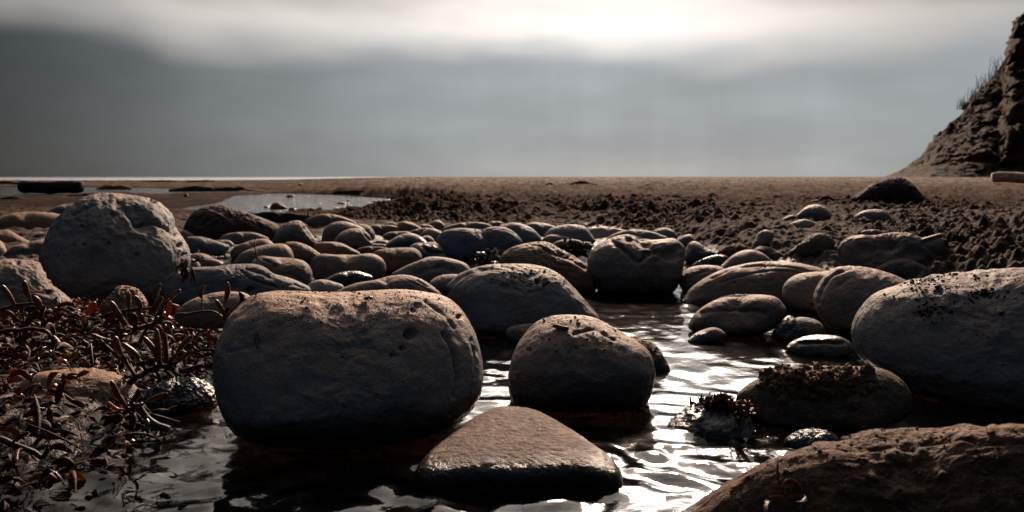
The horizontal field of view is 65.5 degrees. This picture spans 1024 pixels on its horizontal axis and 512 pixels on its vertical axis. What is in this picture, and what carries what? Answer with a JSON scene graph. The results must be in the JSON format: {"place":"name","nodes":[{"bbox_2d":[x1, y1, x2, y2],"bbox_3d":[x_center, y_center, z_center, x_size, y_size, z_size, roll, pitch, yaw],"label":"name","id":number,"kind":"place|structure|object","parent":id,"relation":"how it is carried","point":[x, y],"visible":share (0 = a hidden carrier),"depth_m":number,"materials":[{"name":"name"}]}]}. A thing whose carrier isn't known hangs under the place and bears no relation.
{"place":"outdoors","nodes":[
{"label":"outdoors","id":0,"kind":"place"},
{"bbox_2d":[0,177,376,179],"bbox_3d":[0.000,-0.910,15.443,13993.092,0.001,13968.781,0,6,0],"label":"sea","id":1,"kind":"structure","parent":0,"point":[142,178],"depth_m":315.99,"materials":[{"name":"liquid"}]},
{"bbox_2d":[0,187,1023,511],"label":"stream water","id":2,"kind":"structure","parent":0,"point":[210,459],"depth_m":0.58,"materials":[{"name":"grey liquid"}]},
{"bbox_2d":[0,431,49,462],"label":"kelp strand","id":3,"kind":"object","parent":2,"relation":"on","point":[14,444],"visible":1,"depth_m":0.51},
{"bbox_2d":[0,414,161,503],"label":"floating seaweed scraps","id":4,"kind":"object","parent":2,"relation":"on","point":[128,434],"visible":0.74,"depth_m":0.58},
{"bbox_2d":[0,425,187,511],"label":"floating seaweed scraps","id":5,"kind":"object","parent":2,"relation":"on","point":[161,495],"visible":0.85,"depth_m":0.52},
{"bbox_2d":[0,301,201,489],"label":"grey seaweed film","id":6,"kind":"object","parent":2,"relation":"on","point":[44,474],"visible":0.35,"depth_m":0.64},
{"bbox_2d":[0,290,220,481],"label":"rust seaweed fronds","id":7,"kind":"object","parent":2,"relation":"on","point":[5,394],"visible":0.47,"depth_m":0.80,"materials":[{"name":"plant"}]},
{"bbox_2d":[96,185,131,189],"bbox_3d":[-6.321,-1.081,12.657,0.523,0.098,0.086,-3,6,-26],"label":"seaweed heap","id":8,"kind":"object","parent":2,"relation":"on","point":[111,187],"visible":0.84,"depth_m":12.63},
{"bbox_2d":[107,380,170,433],"bbox_3d":[-0.275,0.111,0.586,0.045,0.042,0.012,0,6,0],"label":"kelp strand","id":9,"kind":"object","parent":2,"relation":"on","point":[149,420],"visible":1,"depth_m":0.59},
{"bbox_2d":[113,328,203,384],"bbox_3d":[-0.313,0.094,0.712,0.089,0.060,0.024,1,6,12],"label":"kelp strand","id":10,"kind":"object","parent":2,"relation":"on","point":[156,350],"visible":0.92,"depth_m":0.71},
{"bbox_2d":[135,376,216,418],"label":"rock","id":11,"kind":"object","parent":2,"relation":"on","point":[188,394],"visible":0.81,"depth_m":0.68,"materials":[{"name":"stone"}]},
{"bbox_2d":[190,253,222,266],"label":"stone","id":12,"kind":"object","parent":2,"relation":"on","point":[205,260],"visible":0.52,"depth_m":1.74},
{"bbox_2d":[164,264,310,305],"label":"boulder","id":13,"kind":"object","parent":2,"relation":"on","point":[251,279],"visible":0.5,"depth_m":1.25,"materials":[{"name":"grey stone"}]},
{"bbox_2d":[167,249,200,290],"bbox_3d":[-0.481,0.022,1.171,0.030,0.061,0.072,0,6,0],"label":"seaweed clump","id":14,"kind":"object","parent":13,"relation":"hanging from","point":[184,270],"visible":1,"depth_m":1.17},
{"bbox_2d":[233,243,293,263],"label":"stone","id":15,"kind":"object","parent":2,"relation":"on","point":[248,256],"visible":0.56,"depth_m":1.77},
{"bbox_2d":[251,256,311,285],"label":"stone","id":16,"kind":"object","parent":2,"relation":"on","point":[297,270],"visible":0.52,"depth_m":1.44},
{"bbox_2d":[285,242,319,260],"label":"stone","id":17,"kind":"object","parent":2,"relation":"on","point":[301,251],"visible":0.52,"depth_m":1.90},
{"bbox_2d":[308,279,343,291],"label":"stone","id":18,"kind":"object","parent":2,"relation":"on","point":[321,285],"visible":0.52,"depth_m":1.35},
{"bbox_2d":[314,242,359,254],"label":"stone","id":19,"kind":"object","parent":2,"relation":"on","point":[336,248],"visible":0.61,"depth_m":2.00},
{"bbox_2d":[213,289,482,449],"bbox_3d":[-0.131,0.090,0.650,0.215,0.119,0.176,0,6,0],"label":"boulder","id":20,"kind":"object","parent":2,"relation":"on","point":[330,381],"visible":1,"depth_m":0.60,"materials":[{"name":"stone"}]},
{"bbox_2d":[244,291,454,327],"bbox_3d":[-0.130,0.044,0.643,0.174,0.028,0.065,-1,6,-10],"label":"sand grit","id":21,"kind":"object","parent":20,"relation":"on","point":[321,321],"visible":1,"depth_m":0.63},
{"bbox_2d":[310,253,385,279],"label":"stone","id":22,"kind":"object","parent":2,"relation":"on","point":[323,266],"visible":0.69,"depth_m":1.57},
{"bbox_2d":[324,271,372,283],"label":"stone","id":23,"kind":"object","parent":2,"relation":"on","point":[349,277],"visible":0.72,"depth_m":1.50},
{"bbox_2d":[333,228,371,249],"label":"stone","id":24,"kind":"object","parent":2,"relation":"on","point":[355,238],"visible":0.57,"depth_m":2.20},
{"bbox_2d":[356,246,387,253],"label":"stone","id":25,"kind":"object","parent":2,"relation":"on","point":[367,249],"visible":0.51,"depth_m":2.07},
{"bbox_2d":[336,275,440,294],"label":"stone","id":26,"kind":"object","parent":2,"relation":"on","point":[408,282],"visible":0.48,"depth_m":1.27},
{"bbox_2d":[372,247,421,272],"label":"stone","id":27,"kind":"object","parent":2,"relation":"on","point":[395,259],"visible":0.52,"depth_m":1.68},
{"bbox_2d":[410,242,449,258],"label":"stone","id":28,"kind":"object","parent":2,"relation":"on","point":[429,249],"visible":0.51,"depth_m":1.93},
{"bbox_2d":[391,257,469,282],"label":"stone","id":29,"kind":"object","parent":2,"relation":"on","point":[427,269],"visible":0.52,"depth_m":1.51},
{"bbox_2d":[429,274,457,293],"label":"stone","id":30,"kind":"object","parent":2,"relation":"on","point":[440,283],"visible":0.48,"depth_m":1.38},
{"bbox_2d":[435,226,521,258],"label":"boulder","id":31,"kind":"object","parent":2,"relation":"on","point":[459,243],"visible":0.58,"depth_m":1.96,"materials":[{"name":"grey stone"}]},
{"bbox_2d":[505,323,533,342],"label":"stone","id":32,"kind":"object","parent":2,"relation":"on","point":[514,333],"visible":0.56,"depth_m":0.97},
{"bbox_2d":[447,263,599,335],"bbox_3d":[0.014,0.062,1.066,0.205,0.099,0.134,0,6,0],"label":"boulder","id":33,"kind":"object","parent":2,"relation":"on","point":[488,307],"visible":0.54,"depth_m":1.03,"materials":[{"name":"grey stone"}]},
{"bbox_2d":[469,248,503,267],"bbox_3d":[-0.049,0.007,1.688,0.079,0.054,0.067,2,6,21],"label":"shiny seaweed","id":34,"kind":"object","parent":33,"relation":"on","point":[486,258],"visible":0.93,"depth_m":1.68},
{"bbox_2d":[499,241,595,292],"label":"boulder","id":35,"kind":"object","parent":2,"relation":"on","point":[574,271],"visible":0.52,"depth_m":1.39,"materials":[{"name":"stone"}]},
{"bbox_2d":[560,238,590,257],"bbox_3d":[0.126,-0.014,1.726,0.096,0.052,0.074,2,6,16],"label":"seaweed clump","id":36,"kind":"object","parent":2,"relation":"on","point":[572,247],"visible":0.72,"depth_m":1.72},
{"bbox_2d":[508,315,655,412],"bbox_3d":[0.062,0.098,0.725,0.132,0.084,0.122,0,6,0],"label":"boulder","id":37,"kind":"object","parent":2,"relation":"on","point":[544,376],"visible":0.97,"depth_m":0.68,"materials":[{"name":"stone"}]},
{"bbox_2d":[587,234,684,294],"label":"boulder","id":38,"kind":"object","parent":2,"relation":"on","point":[626,264],"visible":0.88,"depth_m":1.37,"materials":[{"name":"stone"}]},
{"bbox_2d":[633,338,670,371],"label":"rock","id":39,"kind":"object","parent":2,"relation":"on","point":[660,361],"visible":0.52,"depth_m":0.83,"materials":[{"name":"stone"}]},
{"bbox_2d":[684,241,715,263],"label":"stone","id":40,"kind":"object","parent":2,"relation":"on","point":[695,251],"visible":0.7,"depth_m":1.85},
{"bbox_2d":[679,265,723,291],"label":"stone","id":41,"kind":"object","parent":2,"relation":"on","point":[692,276],"visible":0.48,"depth_m":1.39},
{"bbox_2d":[688,327,726,343],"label":"stone","id":42,"kind":"object","parent":2,"relation":"on","point":[712,335],"visible":0.91,"depth_m":0.96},
{"bbox_2d":[692,255,727,265],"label":"rock","id":43,"kind":"object","parent":2,"relation":"on","point":[716,260],"visible":0.69,"depth_m":1.79,"materials":[{"name":"stone"}]},
{"bbox_2d":[688,294,786,336],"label":"stone","id":44,"kind":"object","parent":2,"relation":"on","point":[744,315],"visible":0.82,"depth_m":1.01,"materials":[{"name":"stone"}]},
{"bbox_2d":[721,250,770,268],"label":"stone","id":45,"kind":"object","parent":2,"relation":"on","point":[744,257],"visible":0.52,"depth_m":1.72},
{"bbox_2d":[681,261,827,310],"bbox_3d":[0.393,0.052,1.259,0.245,0.086,0.103,2,6,16],"label":"boulder","id":46,"kind":"object","parent":2,"relation":"on","point":[771,278],"visible":0.53,"depth_m":1.24,"materials":[{"name":"brown stone"}]},
{"bbox_2d":[772,316,801,341],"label":"rock","id":47,"kind":"object","parent":2,"relation":"on","point":[787,329],"visible":0.94,"depth_m":0.98,"materials":[{"name":"stone"}]},
{"bbox_2d":[782,271,828,315],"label":"stone","id":48,"kind":"object","parent":2,"relation":"on","point":[798,290],"visible":0.69,"depth_m":1.16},
{"bbox_2d":[795,317,825,337],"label":"stone","id":49,"kind":"object","parent":2,"relation":"on","point":[809,326],"visible":0.45,"depth_m":0.99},
{"bbox_2d":[785,428,840,448],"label":"rock","id":50,"kind":"object","parent":2,"relation":"on","point":[802,438],"visible":0.62,"depth_m":0.59,"materials":[{"name":"stone"}]},
{"bbox_2d":[785,335,853,357],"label":"stone","id":51,"kind":"object","parent":2,"relation":"on","point":[830,346],"visible":0.84,"depth_m":0.89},
{"bbox_2d":[736,364,911,433],"bbox_3d":[0.253,0.117,0.652,0.133,0.054,0.066,2,6,21],"label":"rock","id":52,"kind":"object","parent":2,"relation":"on","point":[888,403],"visible":0.73,"depth_m":0.63,"materials":[{"name":"stone"}]},
{"bbox_2d":[755,361,881,404],"bbox_3d":[0.248,0.103,0.648,0.096,0.037,0.039,2,6,20],"label":"dried seaweed","id":53,"kind":"object","parent":52,"relation":"on","point":[816,383],"visible":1,"depth_m":0.64,"materials":[{"name":"plant"}]},
{"bbox_2d":[681,423,1023,511],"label":"boulder","id":54,"kind":"object","parent":2,"relation":"on","point":[963,458],"visible":0.95,"depth_m":0.41,"materials":[{"name":"stone"}]},
{"bbox_2d":[763,459,807,511],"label":"red sprig","id":55,"kind":"object","parent":54,"relation":"on","point":[769,499],"visible":1,"depth_m":0.39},
{"bbox_2d":[729,427,1023,509],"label":"sand grit","id":56,"kind":"object","parent":54,"relation":"on","point":[976,450],"visible":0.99,"depth_m":0.40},
{"bbox_2d":[813,265,906,334],"bbox_3d":[0.467,0.062,1.046,0.136,0.094,0.125,3,6,28],"label":"boulder","id":57,"kind":"object","parent":2,"relation":"on","point":[842,295],"visible":0.51,"depth_m":1.03,"materials":[{"name":"beige stone"}]},
{"bbox_2d":[851,267,1023,412],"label":"boulder","id":58,"kind":"object","parent":2,"relation":"on","point":[954,358],"visible":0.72,"depth_m":0.73,"materials":[{"name":"grey stone"}]},
{"bbox_2d":[897,273,957,294],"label":"dirt crumbs","id":59,"kind":"object","parent":58,"relation":"on","point":[922,291],"visible":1,"depth_m":0.79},
{"bbox_2d":[907,297,958,323],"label":"dirt crumbs","id":60,"kind":"object","parent":58,"relation":"on","point":[934,309],"visible":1,"depth_m":0.75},
{"bbox_2d":[883,271,1023,324],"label":"dirt crumbs","id":61,"kind":"object","parent":58,"relation":"on","point":[1000,313],"visible":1,"depth_m":0.75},
{"bbox_2d":[0,177,1023,476],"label":"beach","id":62,"kind":"structure","parent":0,"point":[976,221],"depth_m":3.37,"materials":[{"name":"sand"}]},
{"bbox_2d":[0,230,28,242],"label":"stone","id":63,"kind":"object","parent":62,"relation":"on","point":[7,236],"visible":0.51,"depth_m":2.09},
{"bbox_2d":[7,239,44,254],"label":"stone","id":64,"kind":"object","parent":62,"relation":"on","point":[35,246],"visible":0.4,"depth_m":1.87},
{"bbox_2d":[0,212,58,229],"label":"stone","id":65,"kind":"object","parent":62,"relation":"on","point":[31,220],"visible":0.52,"depth_m":2.48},
{"bbox_2d":[0,327,59,357],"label":"kelp strand","id":66,"kind":"object","parent":62,"relation":"on","point":[20,338],"visible":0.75,"depth_m":0.81},
{"bbox_2d":[0,280,63,327],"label":"kelp strand","id":67,"kind":"object","parent":62,"relation":"on","point":[32,316],"visible":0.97,"depth_m":0.90},
{"bbox_2d":[0,259,83,321],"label":"boulder","id":68,"kind":"object","parent":62,"relation":"on","point":[14,273],"visible":0.53,"depth_m":1.05,"materials":[{"name":"beige stone"}]},
{"bbox_2d":[17,180,84,193],"bbox_3d":[-5.451,-0.817,9.417,0.931,0.166,0.166,2,6,19],"label":"driftwood log","id":69,"kind":"object","parent":62,"relation":"on","point":[53,187],"visible":0.98,"depth_m":9.34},
{"bbox_2d":[60,301,96,323],"bbox_3d":[-0.510,0.067,0.942,0.050,0.029,0.012,1,6,12],"label":"kelp strand","id":70,"kind":"object","parent":62,"relation":"on","point":[91,308],"visible":0.95,"depth_m":0.94},
{"bbox_2d":[19,367,140,407],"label":"rock","id":71,"kind":"object","parent":62,"relation":"on","point":[92,381],"visible":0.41,"depth_m":0.69,"materials":[{"name":"stone"}]},
{"bbox_2d":[82,333,113,358],"bbox_3d":[-0.414,0.093,0.795,0.038,0.032,0.019,0,6,0],"label":"kelp strand","id":72,"kind":"object","parent":62,"relation":"on","point":[98,338],"visible":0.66,"depth_m":0.80},
{"bbox_2d":[0,300,204,482],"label":"seaweed stalks","id":73,"kind":"object","parent":62,"relation":"on","point":[61,470],"visible":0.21,"depth_m":0.74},
{"bbox_2d":[0,316,214,492],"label":"seaweed stalks","id":74,"kind":"object","parent":62,"relation":"on","point":[73,475],"visible":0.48,"depth_m":0.63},
{"bbox_2d":[0,300,220,511],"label":"seaweed blades","id":75,"kind":"object","parent":62,"relation":"on","point":[63,460],"visible":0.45,"depth_m":0.63,"materials":[{"name":"plant"}]},
{"bbox_2d":[39,192,190,303],"bbox_3d":[-0.671,-0.012,1.352,0.229,0.190,0.228,-3,7,-30],"label":"boulder","id":76,"kind":"object","parent":62,"relation":"on","point":[99,247],"visible":0.78,"depth_m":1.28,"materials":[{"name":"grey stone"}]},
{"bbox_2d":[99,285,147,324],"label":"rock","id":77,"kind":"object","parent":62,"relation":"on","point":[117,296],"visible":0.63,"depth_m":0.95,"materials":[{"name":"stone"}]},
{"bbox_2d":[103,283,180,326],"bbox_3d":[-0.410,0.055,0.884,0.095,0.051,0.025,0,6,0],"label":"kelp strand","id":78,"kind":"object","parent":62,"relation":"on","point":[152,309],"visible":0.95,"depth_m":0.88},
{"bbox_2d":[127,301,171,335],"bbox_3d":[-0.379,0.065,0.838,0.053,0.039,0.027,0,6,0],"label":"kelp strand","id":79,"kind":"object","parent":62,"relation":"on","point":[134,319],"visible":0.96,"depth_m":0.84},
{"bbox_2d":[168,186,214,191],"bbox_3d":[-4.401,-0.915,10.942,0.594,0.101,0.092,-2,6,-23],"label":"seaweed heap","id":80,"kind":"object","parent":62,"relation":"on","point":[194,189],"visible":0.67,"depth_m":10.93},
{"bbox_2d":[184,236,229,255],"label":"stone","id":81,"kind":"object","parent":62,"relation":"on","point":[204,245],"visible":0.65,"depth_m":2.02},
{"bbox_2d":[176,282,244,319],"bbox_3d":[-0.306,0.046,0.804,0.071,0.042,0.013,0,6,0],"label":"kelp strand","id":82,"kind":"object","parent":62,"relation":"on","point":[220,306],"visible":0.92,"depth_m":0.81},
{"bbox_2d":[174,291,249,328],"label":"stone","id":83,"kind":"object","parent":62,"relation":"on","point":[207,320],"visible":0.78,"depth_m":0.87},
{"bbox_2d":[183,205,278,239],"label":"rock","id":84,"kind":"object","parent":62,"relation":"on","point":[215,221],"visible":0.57,"depth_m":2.38,"materials":[{"name":"stone"}]},
{"bbox_2d":[213,186,257,190],"bbox_3d":[-3.900,-0.940,11.209,0.797,0.098,0.093,-2,6,-19],"label":"seaweed heap","id":85,"kind":"object","parent":62,"relation":"on","point":[240,188],"visible":0.68,"depth_m":11.18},
{"bbox_2d":[218,232,268,244],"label":"stone","id":86,"kind":"object","parent":62,"relation":"on","point":[237,238],"visible":0.63,"depth_m":2.31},
{"bbox_2d":[230,239,272,259],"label":"stone","id":87,"kind":"object","parent":62,"relation":"on","point":[236,251],"visible":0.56,"depth_m":1.94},
{"bbox_2d":[253,212,310,222],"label":"rock","id":88,"kind":"object","parent":62,"relation":"on","point":[278,217],"visible":0.66,"depth_m":3.09,"materials":[{"name":"black stone"}]},
{"bbox_2d":[272,220,316,247],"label":"stone","id":89,"kind":"object","parent":62,"relation":"on","point":[295,231],"visible":0.66,"depth_m":2.24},
{"bbox_2d":[305,214,356,226],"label":"stone","id":90,"kind":"object","parent":62,"relation":"on","point":[320,219],"visible":0.6,"depth_m":2.80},
{"bbox_2d":[321,221,364,241],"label":"stone","id":91,"kind":"object","parent":62,"relation":"on","point":[332,231],"visible":0.46,"depth_m":2.33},
{"bbox_2d":[370,225,398,235],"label":"stone","id":92,"kind":"object","parent":62,"relation":"on","point":[379,230],"visible":0.64,"depth_m":2.58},
{"bbox_2d":[385,233,425,247],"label":"stone","id":93,"kind":"object","parent":62,"relation":"on","point":[405,240],"visible":0.62,"depth_m":2.20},
{"bbox_2d":[396,221,420,230],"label":"stone","id":94,"kind":"object","parent":62,"relation":"on","point":[405,226],"visible":0.58,"depth_m":2.60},
{"bbox_2d":[419,228,440,240],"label":"stone","id":95,"kind":"object","parent":62,"relation":"on","point":[433,233],"visible":0.48,"depth_m":2.40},
{"bbox_2d":[441,222,491,231],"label":"stone","id":96,"kind":"object","parent":62,"relation":"on","point":[475,225],"visible":0.48,"depth_m":2.61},
{"bbox_2d":[413,406,623,493],"bbox_3d":[0.004,0.159,0.576,0.139,0.074,0.138,0,6,0],"label":"stone","id":97,"kind":"object","parent":62,"relation":"on","point":[507,449],"visible":0.83,"depth_m":0.52,"materials":[{"name":"stone"}]},
{"bbox_2d":[499,222,541,243],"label":"stone","id":98,"kind":"object","parent":62,"relation":"on","point":[525,233],"visible":0.55,"depth_m":2.31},
{"bbox_2d":[526,222,555,235],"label":"stone","id":99,"kind":"object","parent":62,"relation":"on","point":[542,229],"visible":0.45,"depth_m":2.53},
{"bbox_2d":[542,234,582,243],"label":"stone","id":100,"kind":"object","parent":62,"relation":"on","point":[552,238],"visible":0.44,"depth_m":2.27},
{"bbox_2d":[544,224,595,243],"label":"stone","id":101,"kind":"object","parent":62,"relation":"on","point":[580,232],"visible":0.65,"depth_m":2.30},
{"bbox_2d":[589,227,624,238],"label":"stone","id":102,"kind":"object","parent":62,"relation":"on","point":[599,232],"visible":0.54,"depth_m":2.47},
{"bbox_2d":[607,229,667,239],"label":"stone","id":103,"kind":"object","parent":62,"relation":"on","point":[646,234],"visible":0.45,"depth_m":2.30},
{"bbox_2d":[653,228,677,238],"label":"stone","id":104,"kind":"object","parent":62,"relation":"on","point":[668,233],"visible":0.5,"depth_m":2.40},
{"bbox_2d":[667,402,759,438],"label":"rock","id":105,"kind":"object","parent":62,"relation":"on","point":[707,422],"visible":0.33,"depth_m":0.63,"materials":[{"name":"stone"}]},
{"bbox_2d":[688,391,741,412],"bbox_3d":[0.166,0.119,0.648,0.046,0.019,0.029,2,6,23],"label":"red seaweed","id":106,"kind":"object","parent":105,"relation":"on","point":[720,401],"visible":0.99,"depth_m":0.64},
{"bbox_2d":[730,398,760,420],"bbox_3d":[0.186,0.123,0.634,0.022,0.021,0.048,3,6,25],"label":"red seaweed","id":107,"kind":"object","parent":105,"relation":"on","point":[745,408],"visible":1,"depth_m":0.62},
{"bbox_2d":[716,244,752,258],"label":"rock","id":108,"kind":"object","parent":62,"relation":"on","point":[728,251],"visible":0.43,"depth_m":1.89,"materials":[{"name":"stone"}]},
{"bbox_2d":[752,230,773,249],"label":"stone","id":109,"kind":"object","parent":62,"relation":"on","point":[763,237],"visible":0.89,"depth_m":1.90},
{"bbox_2d":[754,246,783,259],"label":"stone","id":110,"kind":"object","parent":62,"relation":"on","point":[772,253],"visible":0.41,"depth_m":1.85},
{"bbox_2d":[789,233,833,256],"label":"rock","id":111,"kind":"object","parent":62,"relation":"on","point":[813,244],"visible":0.9,"depth_m":1.81,"materials":[{"name":"stone"}]},
{"bbox_2d":[796,204,834,221],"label":"stone","id":112,"kind":"object","parent":62,"relation":"on","point":[816,212],"visible":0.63,"depth_m":2.58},
{"bbox_2d":[854,209,894,222],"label":"stone","id":113,"kind":"object","parent":62,"relation":"on","point":[873,215],"visible":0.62,"depth_m":2.49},
{"bbox_2d":[851,177,926,204],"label":"rock","id":114,"kind":"object","parent":62,"relation":"on","point":[898,190],"visible":0.71,"depth_m":3.79,"materials":[{"name":"black stone"}]},
{"bbox_2d":[837,232,943,267],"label":"boulder","id":115,"kind":"object","parent":62,"relation":"on","point":[872,251],"visible":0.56,"depth_m":1.62,"materials":[{"name":"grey stone"}]},
{"bbox_2d":[874,258,924,279],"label":"rock","id":116,"kind":"object","parent":62,"relation":"on","point":[904,268],"visible":0.56,"depth_m":1.56,"materials":[{"name":"stone"}]},
{"bbox_2d":[991,172,1023,182],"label":"driftwood log","id":117,"kind":"object","parent":62,"relation":"on","point":[1011,177],"visible":1,"depth_m":9.16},
{"bbox_2d":[0,0,1023,176],"label":"sky","id":118,"kind":"structure","parent":0,"point":[89,88],"materials":[{"name":"grey"}]},
{"bbox_2d":[885,12,1023,176],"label":"cliff","id":119,"kind":"structure","parent":0,"point":[982,135],"depth_m":26.48,"materials":[{"name":"stone"}]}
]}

